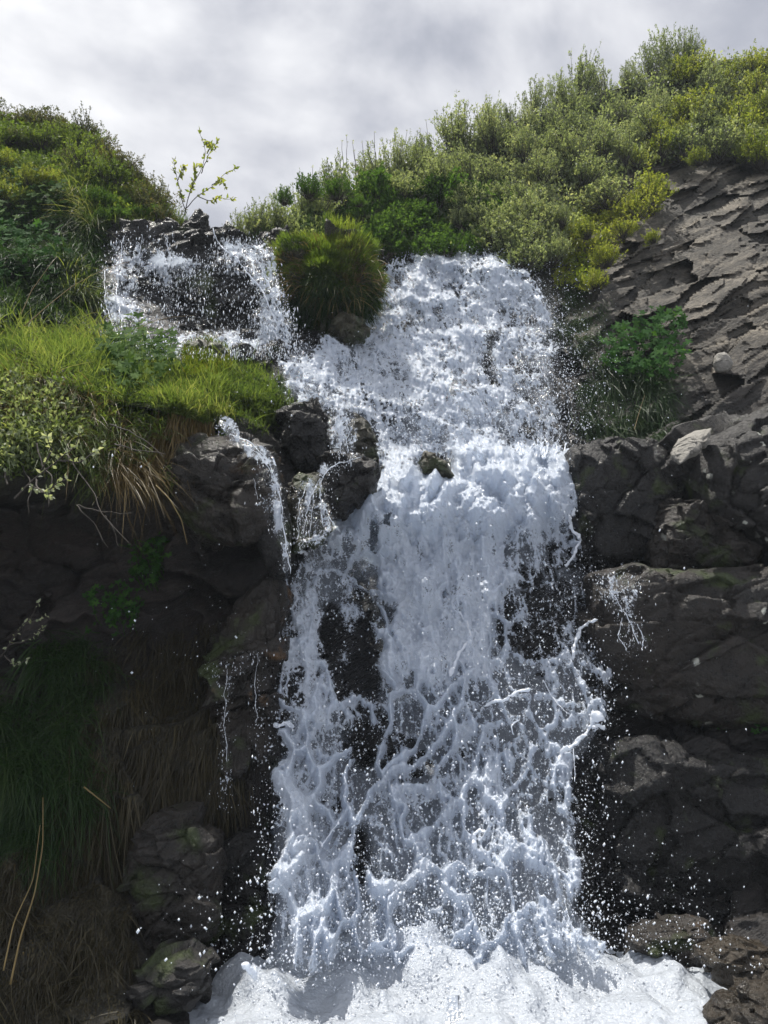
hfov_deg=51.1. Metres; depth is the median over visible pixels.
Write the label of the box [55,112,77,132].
evergreen shrub
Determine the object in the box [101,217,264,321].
cliff block
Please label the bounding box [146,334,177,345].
stone
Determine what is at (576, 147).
willow shrub
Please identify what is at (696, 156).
willow shrub
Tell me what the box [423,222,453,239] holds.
leafy shrub
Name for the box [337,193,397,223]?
leafy shrub
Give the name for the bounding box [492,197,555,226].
willow shrub
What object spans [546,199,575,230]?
willow shrub
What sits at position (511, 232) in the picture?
willow shrub
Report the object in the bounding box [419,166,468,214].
leafy shrub
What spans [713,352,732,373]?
stone
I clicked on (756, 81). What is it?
leafy shrub
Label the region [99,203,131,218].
leafy shrub
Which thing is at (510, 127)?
willow shrub
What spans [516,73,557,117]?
willow shrub
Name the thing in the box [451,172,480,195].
leafy shrub
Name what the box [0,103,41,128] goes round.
evergreen shrub
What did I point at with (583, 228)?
willow shrub
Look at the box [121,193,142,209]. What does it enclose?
leafy shrub
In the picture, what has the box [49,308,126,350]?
grass
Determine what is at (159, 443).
dry grass
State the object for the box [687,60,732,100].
leafy shrub
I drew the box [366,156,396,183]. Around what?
willow shrub
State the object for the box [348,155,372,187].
willow shrub
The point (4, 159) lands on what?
leafy shrub
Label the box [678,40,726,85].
leafy shrub
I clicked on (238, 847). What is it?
boulder
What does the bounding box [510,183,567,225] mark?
willow shrub
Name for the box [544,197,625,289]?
undergrowth
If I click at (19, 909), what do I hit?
straw
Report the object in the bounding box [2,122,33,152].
evergreen shrub
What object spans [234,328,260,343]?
stone
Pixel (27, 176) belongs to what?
leafy shrub
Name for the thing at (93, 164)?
evergreen shrub
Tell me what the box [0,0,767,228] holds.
sky
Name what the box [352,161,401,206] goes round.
leafy shrub
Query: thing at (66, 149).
evergreen shrub
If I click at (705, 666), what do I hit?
rock ledge
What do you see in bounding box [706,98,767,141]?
leafy shrub
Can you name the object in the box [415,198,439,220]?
leafy shrub
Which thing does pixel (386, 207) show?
leafy shrub
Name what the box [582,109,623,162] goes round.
willow shrub
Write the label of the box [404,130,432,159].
willow shrub
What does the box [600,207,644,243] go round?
willow shrub
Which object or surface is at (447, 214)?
undergrowth
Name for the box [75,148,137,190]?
evergreen shrub
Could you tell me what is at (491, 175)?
willow shrub
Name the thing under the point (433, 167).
willow shrub
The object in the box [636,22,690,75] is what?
willow shrub
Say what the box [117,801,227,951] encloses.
boulder
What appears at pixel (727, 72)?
leafy shrub
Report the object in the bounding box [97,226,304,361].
side waterfall
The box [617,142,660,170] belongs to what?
leafy shrub
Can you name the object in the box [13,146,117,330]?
grass
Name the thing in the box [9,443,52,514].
bare branch
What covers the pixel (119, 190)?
evergreen shrub
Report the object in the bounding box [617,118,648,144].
willow shrub
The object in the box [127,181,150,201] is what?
evergreen shrub
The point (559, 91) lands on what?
willow shrub
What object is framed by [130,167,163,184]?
evergreen shrub
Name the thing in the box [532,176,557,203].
willow shrub
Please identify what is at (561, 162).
willow shrub
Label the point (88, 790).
stick
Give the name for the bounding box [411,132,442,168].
willow shrub
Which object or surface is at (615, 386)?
grass
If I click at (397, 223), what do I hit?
leafy shrub
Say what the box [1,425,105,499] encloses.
shrub
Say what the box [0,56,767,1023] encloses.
hillside
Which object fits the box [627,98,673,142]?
willow shrub
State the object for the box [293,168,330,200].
leafy shrub
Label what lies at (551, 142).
willow shrub
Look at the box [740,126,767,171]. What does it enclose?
leafy shrub
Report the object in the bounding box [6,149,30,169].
leafy shrub
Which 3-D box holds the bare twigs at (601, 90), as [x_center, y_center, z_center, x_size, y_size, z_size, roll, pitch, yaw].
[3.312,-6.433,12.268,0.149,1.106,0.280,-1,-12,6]
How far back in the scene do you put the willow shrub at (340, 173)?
9.61 m
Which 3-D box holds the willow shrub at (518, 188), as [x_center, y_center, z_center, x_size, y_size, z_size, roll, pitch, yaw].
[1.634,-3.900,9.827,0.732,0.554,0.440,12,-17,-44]
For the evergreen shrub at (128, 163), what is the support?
on the hillside
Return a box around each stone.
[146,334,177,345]
[229,343,254,361]
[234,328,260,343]
[251,348,271,367]
[262,339,289,366]
[272,374,288,384]
[624,912,715,967]
[692,934,767,988]
[702,976,767,1023]
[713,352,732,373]
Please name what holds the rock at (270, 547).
on the rock at (259, 610)
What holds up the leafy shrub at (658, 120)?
on the hillside
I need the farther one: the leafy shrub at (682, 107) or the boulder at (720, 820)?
the leafy shrub at (682, 107)
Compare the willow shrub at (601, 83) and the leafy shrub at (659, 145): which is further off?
the willow shrub at (601, 83)
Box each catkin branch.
[0,598,48,666]
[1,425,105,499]
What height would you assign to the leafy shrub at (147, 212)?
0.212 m
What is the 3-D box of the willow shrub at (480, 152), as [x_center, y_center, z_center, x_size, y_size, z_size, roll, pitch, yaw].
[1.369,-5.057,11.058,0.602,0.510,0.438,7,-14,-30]
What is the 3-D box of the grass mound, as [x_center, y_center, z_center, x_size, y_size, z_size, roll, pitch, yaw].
[-0.551,-2.258,7.944,1.478,1.562,1.100,0,-12,0]
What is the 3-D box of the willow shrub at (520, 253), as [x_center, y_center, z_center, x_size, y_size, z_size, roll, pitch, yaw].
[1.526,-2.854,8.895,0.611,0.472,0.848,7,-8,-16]
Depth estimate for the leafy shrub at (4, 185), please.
7.88 m
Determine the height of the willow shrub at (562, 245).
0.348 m
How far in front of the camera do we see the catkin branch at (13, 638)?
4.48 m
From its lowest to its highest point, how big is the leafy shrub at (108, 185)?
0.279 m
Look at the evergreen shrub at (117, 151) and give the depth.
8.64 m
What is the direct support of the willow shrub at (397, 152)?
on the hillside
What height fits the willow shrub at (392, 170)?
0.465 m
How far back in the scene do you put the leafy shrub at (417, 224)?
9.24 m
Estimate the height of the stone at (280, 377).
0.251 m
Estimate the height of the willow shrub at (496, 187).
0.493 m
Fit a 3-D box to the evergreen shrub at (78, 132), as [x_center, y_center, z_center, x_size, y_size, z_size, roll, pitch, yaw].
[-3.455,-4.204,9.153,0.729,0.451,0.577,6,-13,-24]
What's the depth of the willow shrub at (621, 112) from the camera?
11.97 m
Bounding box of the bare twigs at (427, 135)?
[405,120,439,160]
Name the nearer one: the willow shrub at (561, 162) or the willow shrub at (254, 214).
the willow shrub at (254, 214)
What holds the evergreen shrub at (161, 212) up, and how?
on the hillside
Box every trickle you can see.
[204,650,266,812]
[214,416,290,573]
[290,406,359,553]
[590,566,655,661]
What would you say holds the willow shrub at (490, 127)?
on the hillside
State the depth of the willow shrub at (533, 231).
9.18 m
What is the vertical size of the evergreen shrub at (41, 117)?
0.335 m
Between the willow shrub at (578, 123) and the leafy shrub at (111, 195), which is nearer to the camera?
the leafy shrub at (111, 195)
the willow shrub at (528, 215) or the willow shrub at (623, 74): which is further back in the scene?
the willow shrub at (623, 74)
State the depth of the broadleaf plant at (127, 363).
5.63 m
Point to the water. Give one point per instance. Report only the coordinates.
(483, 993)
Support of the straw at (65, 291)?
on the grass at (46, 350)
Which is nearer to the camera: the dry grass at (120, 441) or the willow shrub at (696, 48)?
the dry grass at (120, 441)
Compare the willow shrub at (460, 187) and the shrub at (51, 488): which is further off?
the willow shrub at (460, 187)
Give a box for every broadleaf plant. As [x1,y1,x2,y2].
[0,162,76,227]
[0,213,72,289]
[91,312,180,369]
[96,325,186,391]
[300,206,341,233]
[598,305,692,389]
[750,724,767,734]
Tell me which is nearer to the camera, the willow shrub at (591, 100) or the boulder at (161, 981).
the boulder at (161, 981)
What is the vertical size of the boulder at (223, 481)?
0.806 m
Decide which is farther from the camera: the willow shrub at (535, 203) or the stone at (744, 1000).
the willow shrub at (535, 203)
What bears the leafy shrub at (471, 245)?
on the hillside
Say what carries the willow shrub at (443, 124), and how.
on the hillside
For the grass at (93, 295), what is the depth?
7.05 m
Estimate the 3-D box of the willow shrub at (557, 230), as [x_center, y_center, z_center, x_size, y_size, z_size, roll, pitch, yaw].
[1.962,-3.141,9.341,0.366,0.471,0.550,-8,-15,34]
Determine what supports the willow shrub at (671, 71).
on the hillside
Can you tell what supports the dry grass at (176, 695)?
on the hillside
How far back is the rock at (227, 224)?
8.41 m
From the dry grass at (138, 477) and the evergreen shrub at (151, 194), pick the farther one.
the evergreen shrub at (151, 194)
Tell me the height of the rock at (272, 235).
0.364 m
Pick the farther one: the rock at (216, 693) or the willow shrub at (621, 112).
the willow shrub at (621, 112)
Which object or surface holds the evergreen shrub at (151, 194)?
on the hillside
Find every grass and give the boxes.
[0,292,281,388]
[0,345,193,557]
[0,351,187,529]
[0,624,148,735]
[0,655,151,913]
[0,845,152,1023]
[12,853,52,981]
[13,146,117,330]
[27,688,263,911]
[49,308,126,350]
[50,243,115,320]
[56,177,187,247]
[76,616,226,730]
[107,447,194,547]
[133,350,241,435]
[136,417,214,516]
[203,355,298,435]
[247,176,572,277]
[543,283,617,376]
[564,347,698,442]
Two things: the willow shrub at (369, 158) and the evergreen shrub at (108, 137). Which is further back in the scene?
the willow shrub at (369, 158)
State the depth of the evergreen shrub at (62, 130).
9.11 m
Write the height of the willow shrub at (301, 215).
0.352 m
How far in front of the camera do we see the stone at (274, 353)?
7.12 m
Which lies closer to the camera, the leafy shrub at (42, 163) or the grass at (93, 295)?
the grass at (93, 295)
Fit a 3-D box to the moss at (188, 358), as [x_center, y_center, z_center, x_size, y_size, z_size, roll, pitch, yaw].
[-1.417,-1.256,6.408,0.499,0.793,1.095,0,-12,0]
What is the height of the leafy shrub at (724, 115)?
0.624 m
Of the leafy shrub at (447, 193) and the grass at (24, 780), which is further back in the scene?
the leafy shrub at (447, 193)
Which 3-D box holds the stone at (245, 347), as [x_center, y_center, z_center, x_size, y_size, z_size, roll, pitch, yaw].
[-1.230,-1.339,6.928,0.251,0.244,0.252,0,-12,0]
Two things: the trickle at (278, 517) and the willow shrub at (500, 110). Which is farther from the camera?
the willow shrub at (500, 110)
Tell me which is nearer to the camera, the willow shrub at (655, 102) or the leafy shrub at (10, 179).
the leafy shrub at (10, 179)
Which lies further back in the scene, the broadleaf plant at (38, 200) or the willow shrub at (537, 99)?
the willow shrub at (537, 99)
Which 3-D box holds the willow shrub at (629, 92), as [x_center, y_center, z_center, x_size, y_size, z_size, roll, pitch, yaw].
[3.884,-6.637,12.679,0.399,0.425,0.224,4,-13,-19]
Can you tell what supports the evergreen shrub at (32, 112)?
on the hillside
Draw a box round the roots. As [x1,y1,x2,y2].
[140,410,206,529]
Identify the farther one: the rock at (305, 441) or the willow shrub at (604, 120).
the willow shrub at (604, 120)
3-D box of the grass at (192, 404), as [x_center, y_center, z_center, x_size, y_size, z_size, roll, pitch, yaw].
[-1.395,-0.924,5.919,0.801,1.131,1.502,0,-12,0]
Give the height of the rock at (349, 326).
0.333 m
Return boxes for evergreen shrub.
[0,96,12,117]
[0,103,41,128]
[0,111,30,151]
[2,105,66,124]
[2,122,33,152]
[5,119,66,150]
[13,105,69,127]
[35,115,77,144]
[49,120,115,151]
[51,133,108,168]
[53,146,74,162]
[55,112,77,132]
[68,101,116,154]
[70,138,145,175]
[74,156,111,178]
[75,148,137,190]
[83,131,122,153]
[85,173,130,198]
[110,151,143,184]
[121,174,176,211]
[121,188,153,211]
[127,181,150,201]
[128,172,187,214]
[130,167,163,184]
[139,194,178,221]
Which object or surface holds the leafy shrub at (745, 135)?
on the hillside
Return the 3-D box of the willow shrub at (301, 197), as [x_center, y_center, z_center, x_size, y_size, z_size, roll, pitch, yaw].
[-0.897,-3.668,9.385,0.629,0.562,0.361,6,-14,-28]
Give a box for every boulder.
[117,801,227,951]
[126,937,220,1015]
[162,431,289,550]
[219,827,279,962]
[563,436,687,568]
[579,725,767,924]
[644,497,762,570]
[657,405,767,566]
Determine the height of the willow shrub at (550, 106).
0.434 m
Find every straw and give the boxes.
[3,827,39,970]
[9,802,42,984]
[20,259,54,315]
[24,261,129,325]
[155,485,186,542]
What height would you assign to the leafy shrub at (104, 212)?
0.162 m
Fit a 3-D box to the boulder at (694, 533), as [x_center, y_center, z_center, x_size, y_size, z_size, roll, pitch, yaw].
[2.506,0.209,6.350,0.923,0.718,0.531,0,-12,0]
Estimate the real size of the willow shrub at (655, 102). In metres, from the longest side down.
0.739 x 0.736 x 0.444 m
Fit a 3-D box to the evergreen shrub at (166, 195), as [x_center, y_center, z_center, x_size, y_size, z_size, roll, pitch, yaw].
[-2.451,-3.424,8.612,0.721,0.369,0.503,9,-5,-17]
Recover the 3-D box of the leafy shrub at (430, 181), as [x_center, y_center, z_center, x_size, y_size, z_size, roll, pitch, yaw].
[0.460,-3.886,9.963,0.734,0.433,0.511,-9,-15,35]
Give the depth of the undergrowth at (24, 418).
4.69 m
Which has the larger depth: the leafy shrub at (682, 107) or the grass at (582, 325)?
the leafy shrub at (682, 107)
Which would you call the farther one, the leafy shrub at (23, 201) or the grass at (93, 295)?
the leafy shrub at (23, 201)
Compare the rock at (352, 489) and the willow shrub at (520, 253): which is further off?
the willow shrub at (520, 253)
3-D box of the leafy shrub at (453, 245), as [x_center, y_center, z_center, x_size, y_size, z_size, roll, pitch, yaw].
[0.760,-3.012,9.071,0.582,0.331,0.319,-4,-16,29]
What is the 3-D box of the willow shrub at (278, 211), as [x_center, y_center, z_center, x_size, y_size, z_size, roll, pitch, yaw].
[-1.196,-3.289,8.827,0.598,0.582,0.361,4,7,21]
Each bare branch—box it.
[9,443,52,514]
[67,424,165,547]
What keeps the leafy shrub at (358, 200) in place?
on the hillside
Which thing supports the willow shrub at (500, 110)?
on the hillside
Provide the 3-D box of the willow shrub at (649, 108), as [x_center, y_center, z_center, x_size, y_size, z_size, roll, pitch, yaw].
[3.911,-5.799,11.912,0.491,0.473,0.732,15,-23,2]
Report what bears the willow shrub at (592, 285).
on the hillside
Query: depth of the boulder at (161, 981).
3.85 m
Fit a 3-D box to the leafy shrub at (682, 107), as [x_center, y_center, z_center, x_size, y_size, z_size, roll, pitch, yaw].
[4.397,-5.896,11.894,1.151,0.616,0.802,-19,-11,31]
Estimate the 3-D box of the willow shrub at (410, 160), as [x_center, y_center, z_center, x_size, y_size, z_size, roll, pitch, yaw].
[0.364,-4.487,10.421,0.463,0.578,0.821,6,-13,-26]
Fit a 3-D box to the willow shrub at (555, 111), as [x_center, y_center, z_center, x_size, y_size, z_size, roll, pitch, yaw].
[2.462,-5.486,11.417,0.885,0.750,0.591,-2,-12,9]
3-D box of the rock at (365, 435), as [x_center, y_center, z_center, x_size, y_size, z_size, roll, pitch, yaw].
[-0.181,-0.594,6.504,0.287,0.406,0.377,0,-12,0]
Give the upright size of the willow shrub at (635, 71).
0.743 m
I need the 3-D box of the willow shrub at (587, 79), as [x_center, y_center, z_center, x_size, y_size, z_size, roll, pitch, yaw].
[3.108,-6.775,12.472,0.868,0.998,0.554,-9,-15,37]
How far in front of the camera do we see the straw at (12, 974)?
3.67 m
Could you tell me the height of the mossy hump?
0.387 m
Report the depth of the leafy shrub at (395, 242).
8.94 m
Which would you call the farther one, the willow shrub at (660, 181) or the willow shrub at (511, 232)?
the willow shrub at (660, 181)
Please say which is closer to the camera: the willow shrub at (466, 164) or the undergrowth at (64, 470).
the undergrowth at (64, 470)
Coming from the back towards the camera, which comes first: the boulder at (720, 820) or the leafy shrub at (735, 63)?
the leafy shrub at (735, 63)
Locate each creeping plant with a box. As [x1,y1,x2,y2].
[82,579,144,636]
[119,531,171,592]
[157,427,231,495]
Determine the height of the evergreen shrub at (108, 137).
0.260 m
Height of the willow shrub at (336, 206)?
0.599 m
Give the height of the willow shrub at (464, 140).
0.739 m
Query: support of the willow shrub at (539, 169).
on the hillside
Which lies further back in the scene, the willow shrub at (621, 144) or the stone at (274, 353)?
the willow shrub at (621, 144)
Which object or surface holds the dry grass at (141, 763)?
on the hillside
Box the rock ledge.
[574,562,767,730]
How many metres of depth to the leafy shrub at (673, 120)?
11.45 m
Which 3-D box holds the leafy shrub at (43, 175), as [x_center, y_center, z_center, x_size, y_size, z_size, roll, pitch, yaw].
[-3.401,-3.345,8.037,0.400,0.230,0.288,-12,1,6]
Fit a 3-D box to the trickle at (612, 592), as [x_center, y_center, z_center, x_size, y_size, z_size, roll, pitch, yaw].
[1.628,0.693,5.491,0.444,0.658,0.115,0,-12,0]
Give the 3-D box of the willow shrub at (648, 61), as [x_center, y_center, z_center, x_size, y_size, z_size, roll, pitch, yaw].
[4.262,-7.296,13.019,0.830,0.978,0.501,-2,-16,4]
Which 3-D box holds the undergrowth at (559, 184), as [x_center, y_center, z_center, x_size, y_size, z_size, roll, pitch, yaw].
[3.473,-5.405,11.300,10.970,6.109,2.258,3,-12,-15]
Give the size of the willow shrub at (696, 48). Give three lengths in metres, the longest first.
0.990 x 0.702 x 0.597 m
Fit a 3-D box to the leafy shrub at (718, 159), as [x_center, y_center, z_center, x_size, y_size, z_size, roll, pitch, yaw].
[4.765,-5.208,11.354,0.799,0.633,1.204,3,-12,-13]
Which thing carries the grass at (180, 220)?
on the hillside
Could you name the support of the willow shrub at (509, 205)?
on the hillside
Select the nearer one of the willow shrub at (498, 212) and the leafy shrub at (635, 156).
the willow shrub at (498, 212)
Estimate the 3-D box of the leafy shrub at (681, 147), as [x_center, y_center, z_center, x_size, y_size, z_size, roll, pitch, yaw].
[4.134,-5.109,11.291,1.252,0.637,0.751,-18,-26,20]
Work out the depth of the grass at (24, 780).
4.52 m
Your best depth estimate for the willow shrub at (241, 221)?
8.58 m
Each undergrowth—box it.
[0,112,173,219]
[0,325,277,480]
[0,363,94,480]
[233,45,767,271]
[331,174,540,263]
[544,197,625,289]
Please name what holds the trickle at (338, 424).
on the rock at (297, 484)
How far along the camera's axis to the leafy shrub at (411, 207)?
9.35 m
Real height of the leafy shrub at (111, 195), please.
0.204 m
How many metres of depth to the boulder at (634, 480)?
6.39 m
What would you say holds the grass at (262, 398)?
on the hillside
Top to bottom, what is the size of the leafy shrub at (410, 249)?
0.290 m
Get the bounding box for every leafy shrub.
[0,147,18,172]
[0,168,17,187]
[0,180,33,211]
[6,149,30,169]
[6,185,36,210]
[11,151,52,173]
[15,162,38,188]
[24,165,64,187]
[79,185,114,206]
[89,207,111,221]
[90,186,119,206]
[91,176,114,189]
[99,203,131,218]
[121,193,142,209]
[126,204,145,217]
[144,202,166,220]
[273,184,294,206]
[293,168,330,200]
[316,172,361,201]
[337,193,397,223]
[348,194,371,207]
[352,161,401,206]
[362,209,396,237]
[364,219,406,264]
[369,186,404,205]
[369,199,400,214]
[377,200,414,235]
[399,199,427,222]
[400,212,447,237]
[400,236,424,261]
[410,170,444,204]
[412,229,452,266]
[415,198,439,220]
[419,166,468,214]
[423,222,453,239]
[430,229,473,257]
[444,188,481,213]
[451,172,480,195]
[455,231,490,259]
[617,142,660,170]
[636,104,677,145]
[644,111,684,165]
[646,120,727,168]
[661,49,700,90]
[662,82,716,127]
[668,114,695,140]
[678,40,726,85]
[682,101,728,144]
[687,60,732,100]
[693,113,749,164]
[694,86,730,121]
[702,109,735,137]
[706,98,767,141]
[710,60,741,95]
[715,121,767,163]
[716,91,752,125]
[720,51,750,78]
[733,61,767,99]
[734,86,767,124]
[740,38,767,78]
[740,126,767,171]
[759,52,767,70]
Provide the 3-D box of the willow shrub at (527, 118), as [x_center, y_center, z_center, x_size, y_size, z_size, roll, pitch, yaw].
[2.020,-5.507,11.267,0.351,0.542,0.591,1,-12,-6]
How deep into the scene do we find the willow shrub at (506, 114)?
11.35 m
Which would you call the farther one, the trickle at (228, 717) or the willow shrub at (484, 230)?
the willow shrub at (484, 230)
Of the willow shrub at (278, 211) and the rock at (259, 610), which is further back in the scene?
the willow shrub at (278, 211)
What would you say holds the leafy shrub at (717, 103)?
on the hillside
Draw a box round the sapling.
[169,127,239,214]
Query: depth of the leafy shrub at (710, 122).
11.51 m
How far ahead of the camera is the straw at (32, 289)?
5.75 m
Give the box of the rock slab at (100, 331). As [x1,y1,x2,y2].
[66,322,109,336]
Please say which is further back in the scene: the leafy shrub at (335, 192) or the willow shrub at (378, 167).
the willow shrub at (378, 167)
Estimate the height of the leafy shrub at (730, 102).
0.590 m
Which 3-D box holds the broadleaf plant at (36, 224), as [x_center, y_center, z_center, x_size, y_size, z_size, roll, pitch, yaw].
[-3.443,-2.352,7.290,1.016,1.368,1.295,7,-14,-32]
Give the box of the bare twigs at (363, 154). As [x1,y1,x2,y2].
[337,131,380,176]
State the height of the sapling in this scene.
1.014 m
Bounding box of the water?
[188,731,761,1023]
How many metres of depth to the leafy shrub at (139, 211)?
8.12 m
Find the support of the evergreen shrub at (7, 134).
on the hillside
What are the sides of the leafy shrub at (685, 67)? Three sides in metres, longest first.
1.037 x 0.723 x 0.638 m
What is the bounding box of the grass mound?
[258,207,398,340]
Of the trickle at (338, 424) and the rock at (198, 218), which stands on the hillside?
the rock at (198, 218)
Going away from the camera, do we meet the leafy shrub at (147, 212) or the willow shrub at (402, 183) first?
the leafy shrub at (147, 212)
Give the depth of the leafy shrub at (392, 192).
9.54 m
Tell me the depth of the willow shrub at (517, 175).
10.38 m
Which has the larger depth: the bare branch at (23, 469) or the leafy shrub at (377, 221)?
the leafy shrub at (377, 221)
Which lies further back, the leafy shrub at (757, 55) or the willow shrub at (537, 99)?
the leafy shrub at (757, 55)
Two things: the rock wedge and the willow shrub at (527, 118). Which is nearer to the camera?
the rock wedge
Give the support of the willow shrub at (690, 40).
on the hillside
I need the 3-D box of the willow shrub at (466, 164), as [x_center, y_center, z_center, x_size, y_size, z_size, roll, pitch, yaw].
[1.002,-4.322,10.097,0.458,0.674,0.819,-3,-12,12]
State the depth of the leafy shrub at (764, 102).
11.77 m
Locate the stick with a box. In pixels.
[83,786,110,808]
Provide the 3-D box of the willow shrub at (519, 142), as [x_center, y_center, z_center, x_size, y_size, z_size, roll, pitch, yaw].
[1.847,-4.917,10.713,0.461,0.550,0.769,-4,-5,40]
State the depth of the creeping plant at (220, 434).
5.21 m
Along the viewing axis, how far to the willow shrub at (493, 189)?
9.76 m
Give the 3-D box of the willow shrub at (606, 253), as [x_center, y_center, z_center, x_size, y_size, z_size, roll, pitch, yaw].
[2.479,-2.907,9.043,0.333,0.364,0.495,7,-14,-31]
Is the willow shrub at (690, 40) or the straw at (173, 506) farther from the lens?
the willow shrub at (690, 40)
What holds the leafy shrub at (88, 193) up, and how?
on the hillside
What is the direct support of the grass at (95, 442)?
on the hillside
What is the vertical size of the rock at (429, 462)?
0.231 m
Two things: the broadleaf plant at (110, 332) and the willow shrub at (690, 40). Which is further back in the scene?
the willow shrub at (690, 40)
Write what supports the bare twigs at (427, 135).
on the hillside
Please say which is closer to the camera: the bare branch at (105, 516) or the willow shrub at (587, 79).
the bare branch at (105, 516)
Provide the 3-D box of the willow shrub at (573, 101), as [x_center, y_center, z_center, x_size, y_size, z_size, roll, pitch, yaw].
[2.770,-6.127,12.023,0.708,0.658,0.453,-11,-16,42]
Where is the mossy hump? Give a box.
[181,339,227,364]
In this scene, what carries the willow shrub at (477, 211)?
on the hillside
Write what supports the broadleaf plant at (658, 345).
on the hillside
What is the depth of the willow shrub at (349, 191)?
9.68 m
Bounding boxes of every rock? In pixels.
[181,208,210,228]
[197,639,268,708]
[202,574,293,832]
[221,221,234,228]
[248,438,293,580]
[257,225,290,257]
[273,397,336,474]
[287,472,332,553]
[316,449,383,520]
[327,311,370,346]
[344,412,378,462]
[418,451,453,478]
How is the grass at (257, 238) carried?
on the hillside
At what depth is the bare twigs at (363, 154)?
10.03 m
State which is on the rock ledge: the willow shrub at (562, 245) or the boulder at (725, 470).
the boulder at (725, 470)
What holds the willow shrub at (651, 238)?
on the hillside
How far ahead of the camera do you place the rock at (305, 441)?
6.01 m
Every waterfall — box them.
[93,245,746,993]
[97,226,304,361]
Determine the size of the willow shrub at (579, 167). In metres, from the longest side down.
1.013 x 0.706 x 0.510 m
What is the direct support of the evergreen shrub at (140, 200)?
on the hillside
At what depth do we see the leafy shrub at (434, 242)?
8.90 m
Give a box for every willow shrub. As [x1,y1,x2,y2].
[229,207,257,238]
[243,197,269,238]
[260,186,299,230]
[289,173,330,214]
[295,183,346,219]
[295,200,306,224]
[315,151,362,207]
[331,166,355,208]
[347,140,392,180]
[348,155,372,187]
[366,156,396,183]
[378,127,419,178]
[384,156,403,175]
[384,167,429,201]
[400,136,435,177]
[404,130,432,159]
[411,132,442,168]
[414,142,456,194]
[426,91,485,152]
[434,110,483,160]
[439,173,484,215]
[441,180,494,214]
[444,202,479,229]
[445,138,479,183]
[458,197,496,228]
[460,211,510,248]
[467,101,510,153]
[467,123,499,155]
[474,207,542,258]
[476,90,507,133]
[476,153,513,190]
[479,176,508,202]
[480,202,524,228]
[485,194,542,216]
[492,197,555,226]
[492,233,547,275]
[494,101,524,126]
[496,169,542,202]
[498,118,514,142]
[504,120,541,162]
[507,158,526,184]
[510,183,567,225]
[514,99,540,130]
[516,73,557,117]
[518,213,548,247]
[519,138,562,185]
[520,234,574,271]
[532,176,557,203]
[534,100,589,140]
[535,121,576,161]
[536,222,568,246]
[539,123,598,169]
[541,101,560,120]
[541,231,571,260]
[542,147,574,184]
[544,67,579,107]
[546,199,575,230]
[552,42,610,98]
[555,149,617,189]
[556,80,595,118]
[561,100,596,150]
[563,170,646,214]
[571,214,597,243]
[575,265,609,293]
[577,90,602,113]
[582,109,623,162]
[582,116,628,144]
[584,58,613,95]
[588,237,627,268]
[598,84,625,107]
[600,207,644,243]
[603,187,661,224]
[606,92,634,126]
[609,121,639,165]
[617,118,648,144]
[619,56,651,97]
[619,59,635,91]
[619,161,672,215]
[622,79,637,99]
[623,36,676,81]
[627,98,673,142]
[633,97,661,127]
[633,167,678,198]
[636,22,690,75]
[641,228,660,246]
[644,80,675,118]
[654,55,690,86]
[663,42,723,64]
[673,24,705,60]
[679,144,710,167]
[731,140,767,165]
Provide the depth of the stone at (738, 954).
4.10 m
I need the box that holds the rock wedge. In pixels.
[670,428,711,464]
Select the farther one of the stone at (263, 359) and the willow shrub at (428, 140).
the willow shrub at (428, 140)
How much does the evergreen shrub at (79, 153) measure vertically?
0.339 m
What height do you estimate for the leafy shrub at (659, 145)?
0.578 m
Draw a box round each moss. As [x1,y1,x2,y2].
[179,333,233,376]
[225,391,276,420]
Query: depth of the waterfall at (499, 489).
5.65 m
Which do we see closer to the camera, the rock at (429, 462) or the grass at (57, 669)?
the grass at (57, 669)
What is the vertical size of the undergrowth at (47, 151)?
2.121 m
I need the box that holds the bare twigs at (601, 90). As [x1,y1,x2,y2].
[596,58,606,114]
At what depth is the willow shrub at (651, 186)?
10.07 m
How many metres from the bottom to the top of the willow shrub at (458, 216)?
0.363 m
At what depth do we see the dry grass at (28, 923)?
4.09 m
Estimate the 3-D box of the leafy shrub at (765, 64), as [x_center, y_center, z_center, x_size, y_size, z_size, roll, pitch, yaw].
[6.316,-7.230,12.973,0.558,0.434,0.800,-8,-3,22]
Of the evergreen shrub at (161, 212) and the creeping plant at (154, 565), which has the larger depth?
the evergreen shrub at (161, 212)
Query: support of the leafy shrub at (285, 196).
on the hillside
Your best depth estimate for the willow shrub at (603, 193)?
10.03 m
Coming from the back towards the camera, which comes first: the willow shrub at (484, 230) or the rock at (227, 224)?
the willow shrub at (484, 230)
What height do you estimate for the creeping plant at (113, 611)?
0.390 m

